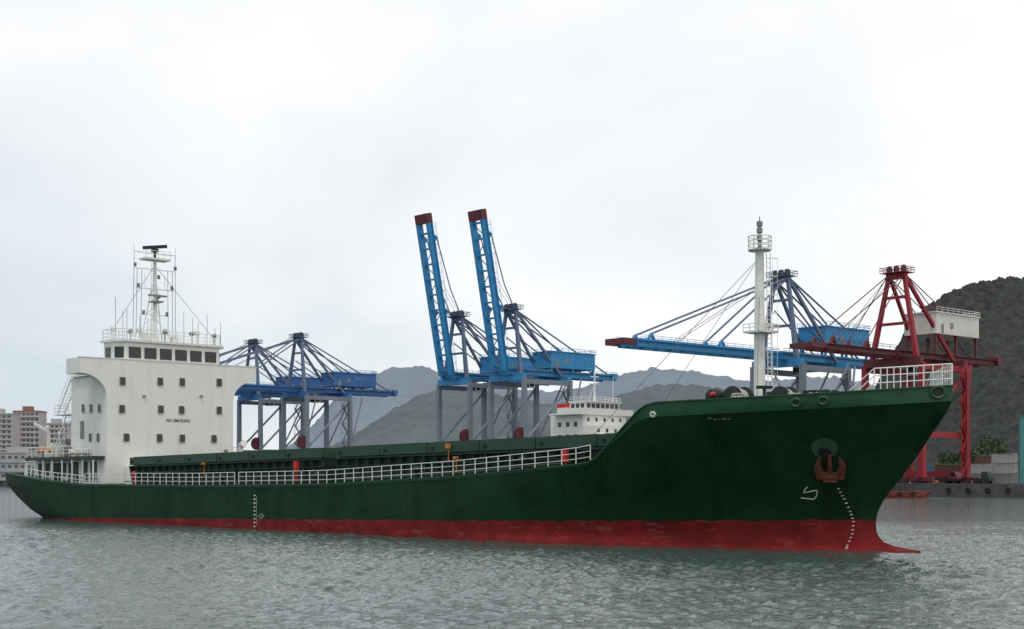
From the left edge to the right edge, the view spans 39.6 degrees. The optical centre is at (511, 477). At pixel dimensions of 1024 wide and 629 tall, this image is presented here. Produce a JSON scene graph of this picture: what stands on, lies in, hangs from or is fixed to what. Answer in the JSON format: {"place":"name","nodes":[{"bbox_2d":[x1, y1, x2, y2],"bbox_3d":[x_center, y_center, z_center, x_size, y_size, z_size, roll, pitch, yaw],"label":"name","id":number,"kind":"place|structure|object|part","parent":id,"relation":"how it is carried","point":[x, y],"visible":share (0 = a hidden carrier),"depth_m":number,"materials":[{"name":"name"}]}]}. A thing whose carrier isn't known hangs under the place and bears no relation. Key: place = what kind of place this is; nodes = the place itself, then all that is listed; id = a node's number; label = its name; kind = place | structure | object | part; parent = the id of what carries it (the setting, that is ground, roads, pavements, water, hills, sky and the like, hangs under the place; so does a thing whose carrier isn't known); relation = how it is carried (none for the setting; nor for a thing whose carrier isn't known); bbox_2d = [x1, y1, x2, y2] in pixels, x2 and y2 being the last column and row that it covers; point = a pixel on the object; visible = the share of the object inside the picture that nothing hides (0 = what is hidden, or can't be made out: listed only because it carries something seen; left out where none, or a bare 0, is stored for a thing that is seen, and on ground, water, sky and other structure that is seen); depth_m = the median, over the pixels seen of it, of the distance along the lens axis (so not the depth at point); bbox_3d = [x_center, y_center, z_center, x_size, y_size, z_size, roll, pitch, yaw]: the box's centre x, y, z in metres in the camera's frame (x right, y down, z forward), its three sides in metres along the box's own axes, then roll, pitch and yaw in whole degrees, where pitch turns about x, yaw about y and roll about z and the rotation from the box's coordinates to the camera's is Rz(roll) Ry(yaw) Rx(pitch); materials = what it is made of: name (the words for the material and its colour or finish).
{"place":"outdoors","nodes":[
{"label":"outdoors","id":0,"kind":"place"},
{"bbox_2d":[0,409,20,451],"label":"apartment block","id":1,"kind":"structure","parent":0,"point":[9,429],"depth_m":800.00,"materials":[{"name":"white concrete"}]},
{"bbox_2d":[12,406,46,451],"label":"apartment block","id":2,"kind":"structure","parent":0,"point":[32,434],"depth_m":840.00,"materials":[{"name":"white concrete"}]},
{"bbox_2d":[47,419,70,442],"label":"apartment block","id":3,"kind":"structure","parent":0,"point":[54,425],"depth_m":880.00,"materials":[{"name":"white concrete"}]},
{"bbox_2d":[0,486,1023,628],"bbox_3d":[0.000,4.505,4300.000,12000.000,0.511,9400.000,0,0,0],"label":"water","id":4,"kind":"structure","parent":0,"point":[964,569],"depth_m":62.46,"materials":[{"name":"grey liquid"}]},
{"bbox_2d":[4,217,954,552],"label":"cargo ship","id":5,"kind":"object","parent":4,"relation":"on","point":[150,441],"visible":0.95,"depth_m":100.30,"materials":[{"name":"green metal"}]},
{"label":"door","id":6,"kind":"part","parent":5,"relation":"part of","materials":[{"name":"grey metal"}]},
{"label":"window","id":7,"kind":"part","parent":5,"relation":"part of","materials":[{"name":"grey glass"}]},
{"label":"window","id":8,"kind":"part","parent":5,"relation":"part of","materials":[{"name":"grey glass"}]},
{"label":"window","id":9,"kind":"part","parent":5,"relation":"part of","materials":[{"name":"grey glass"}]},
{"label":"window","id":10,"kind":"part","parent":5,"relation":"part of","materials":[{"name":"grey glass"}]},
{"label":"window","id":11,"kind":"part","parent":5,"relation":"part of","materials":[{"name":"grey glass"}]},
{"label":"window","id":12,"kind":"part","parent":5,"relation":"part of","materials":[{"name":"grey glass"}]},
{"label":"window","id":13,"kind":"part","parent":5,"relation":"part of","materials":[{"name":"grey glass"}]},
{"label":"window","id":14,"kind":"part","parent":5,"relation":"part of","materials":[{"name":"grey glass"}]},
{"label":"window","id":15,"kind":"part","parent":5,"relation":"part of","materials":[{"name":"grey glass"}]},
{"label":"window","id":16,"kind":"part","parent":5,"relation":"part of","materials":[{"name":"grey glass"}]},
{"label":"window","id":17,"kind":"part","parent":5,"relation":"part of","materials":[{"name":"grey glass"}]},
{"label":"window","id":18,"kind":"part","parent":5,"relation":"part of","materials":[{"name":"grey glass"}]},
{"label":"window","id":19,"kind":"part","parent":5,"relation":"part of","materials":[{"name":"grey glass"}]},
{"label":"window","id":20,"kind":"part","parent":5,"relation":"part of","materials":[{"name":"grey glass"}]},
{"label":"window","id":21,"kind":"part","parent":5,"relation":"part of","materials":[{"name":"grey glass"}]},
{"bbox_2d":[549,371,632,435],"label":"moored ship","id":22,"kind":"object","parent":4,"relation":"on","point":[577,417],"visible":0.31,"depth_m":396.68,"materials":[{"name":"white metal"}]},
{"bbox_2d":[886,465,930,497],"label":"workboat","id":23,"kind":"object","parent":4,"relation":"on","point":[899,490],"visible":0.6,"depth_m":320.56,"materials":[{"name":"red metal"}]},
{"bbox_2d":[0,0,1023,451],"label":"sky","id":24,"kind":"structure","parent":0,"point":[623,158],"materials":[{"name":"white"}]},
{"bbox_2d":[329,384,724,447],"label":"hill","id":25,"kind":"structure","parent":0,"point":[413,420],"depth_m":1171.45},
{"bbox_2d":[286,366,873,448],"bbox_3d":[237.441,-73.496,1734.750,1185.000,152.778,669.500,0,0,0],"label":"hill","id":26,"kind":"structure","parent":0,"point":[409,383],"depth_m":1843.65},
{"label":"near hill","id":27,"kind":"structure","parent":0,"visible":0},
{"bbox_2d":[875,276,1023,476],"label":"hill woodland","id":28,"kind":"object","parent":27,"relation":"on","point":[997,401],"visible":0.34,"depth_m":567.72,"materials":[{"name":"green plant"}]},
{"bbox_3d":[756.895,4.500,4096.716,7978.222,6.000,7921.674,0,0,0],"label":"quay","id":29,"kind":"structure","parent":0,"visible":0},
{"bbox_2d":[0,447,43,480],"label":"ship","id":30,"kind":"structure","parent":29,"relation":"on","point":[12,459],"depth_m":745.00},
{"bbox_2d":[220,338,328,450],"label":"gantry crane","id":31,"kind":"object","parent":29,"relation":"on","point":[245,397],"visible":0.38,"depth_m":573.36,"materials":[{"name":"metal"}]},
{"bbox_2d":[220,332,397,449],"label":"gantry crane","id":32,"kind":"object","parent":29,"relation":"on","point":[340,381],"visible":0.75,"depth_m":550.32,"materials":[{"name":"metal"}]},
{"bbox_2d":[414,213,549,441],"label":"gantry crane","id":33,"kind":"object","parent":29,"relation":"on","point":[449,374],"visible":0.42,"depth_m":471.36,"materials":[{"name":"metal"}]},
{"bbox_2d":[0,480,1023,497],"bbox_3d":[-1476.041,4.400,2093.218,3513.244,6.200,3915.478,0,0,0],"label":"quay wall","id":34,"kind":"structure","parent":29,"relation":"on","point":[977,490],"depth_m":329.72,"materials":[{"name":"concrete"}]},
{"bbox_2d":[468,209,617,438],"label":"gantry crane","id":35,"kind":"object","parent":29,"relation":"on","point":[559,367],"visible":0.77,"depth_m":454.53,"materials":[{"name":"metal"}]},
{"bbox_2d":[605,269,888,392],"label":"gantry crane","id":36,"kind":"object","parent":29,"relation":"on","point":[802,362],"visible":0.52,"depth_m":373.11,"materials":[{"name":"metal"}]},
{"bbox_2d":[789,264,1001,482],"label":"gantry crane","id":37,"kind":"object","parent":29,"relation":"on","point":[942,327],"visible":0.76,"depth_m":352.15,"materials":[{"name":"red metal"}]},
{"bbox_2d":[915,472,961,482],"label":"yard tractor","id":38,"kind":"object","parent":29,"relation":"on","point":[954,477],"visible":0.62,"depth_m":346.73,"materials":[{"name":"red metal"}]},
{"bbox_2d":[937,452,956,463],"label":"tree","id":39,"kind":"object","parent":29,"relation":"on","point":[946,458],"visible":0.5,"depth_m":414.33,"materials":[{"name":"green plant"}]},
{"bbox_2d":[934,476,966,482],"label":"shipping container","id":40,"kind":"object","parent":29,"relation":"on","point":[940,481],"visible":0.05,"depth_m":386.18,"materials":[{"name":"brown metal"}]},
{"bbox_2d":[934,464,960,470],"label":"shipping container","id":41,"kind":"object","parent":40,"relation":"on","point":[947,467],"visible":0.31,"depth_m":384.84,"materials":[{"name":"brown metal"}]},
{"bbox_2d":[952,450,980,463],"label":"tree","id":42,"kind":"object","parent":29,"relation":"on","point":[973,454],"visible":0.37,"depth_m":403.43,"materials":[{"name":"green plant"}]},
{"bbox_2d":[948,472,992,482],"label":"yard tractor","id":43,"kind":"object","parent":29,"relation":"on","point":[986,477],"visible":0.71,"depth_m":341.84,"materials":[{"name":"grey metal"}]},
{"bbox_2d":[971,474,992,482],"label":"shipping container","id":44,"kind":"object","parent":29,"relation":"on","point":[976,475],"visible":0.13,"depth_m":365.49,"materials":[{"name":"grey metal"}]},
{"bbox_2d":[970,464,992,473],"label":"shipping container","id":45,"kind":"object","parent":44,"relation":"on","point":[977,468],"visible":0.71,"depth_m":364.62,"materials":[{"name":"white metal"}]},
{"bbox_2d":[973,435,1008,455],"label":"tree","id":46,"kind":"object","parent":29,"relation":"on","point":[999,446],"visible":0.75,"depth_m":437.43,"materials":[{"name":"green plant"}]},
{"bbox_2d":[993,474,1017,483],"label":"shipping container","id":47,"kind":"object","parent":29,"relation":"on","point":[1005,478],"visible":0.85,"depth_m":364.62,"materials":[{"name":"grey metal"}]},
{"bbox_2d":[993,464,1017,473],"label":"shipping container","id":48,"kind":"object","parent":47,"relation":"on","point":[1005,468],"visible":0.97,"depth_m":364.66,"materials":[{"name":"white metal"}]},
{"bbox_2d":[991,453,1017,463],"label":"shipping container","id":49,"kind":"object","parent":48,"relation":"on","point":[1004,458],"visible":1,"depth_m":364.71,"materials":[{"name":"white metal"}]},
{"bbox_2d":[1015,416,1023,483],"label":"steel post","id":50,"kind":"object","parent":29,"relation":"on","point":[1021,449],"visible":1,"depth_m":349.50,"materials":[{"name":"teal metal"}]},
{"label":"shipping container","id":51,"kind":"object","parent":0,"visible":0},
{"bbox_2d":[927,466,933,470],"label":"shipping container","id":52,"kind":"object","parent":51,"relation":"on","point":[930,468],"visible":0.08,"depth_m":430.80,"materials":[{"name":"blue metal"}]},
{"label":"shipping container","id":53,"kind":"object","parent":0,"visible":0},
{"bbox_2d":[970,456,1012,463],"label":"shipping container","id":54,"kind":"object","parent":53,"relation":"on","point":[983,460],"visible":0.28,"depth_m":400.47,"materials":[{"name":"brown metal"}]}
]}

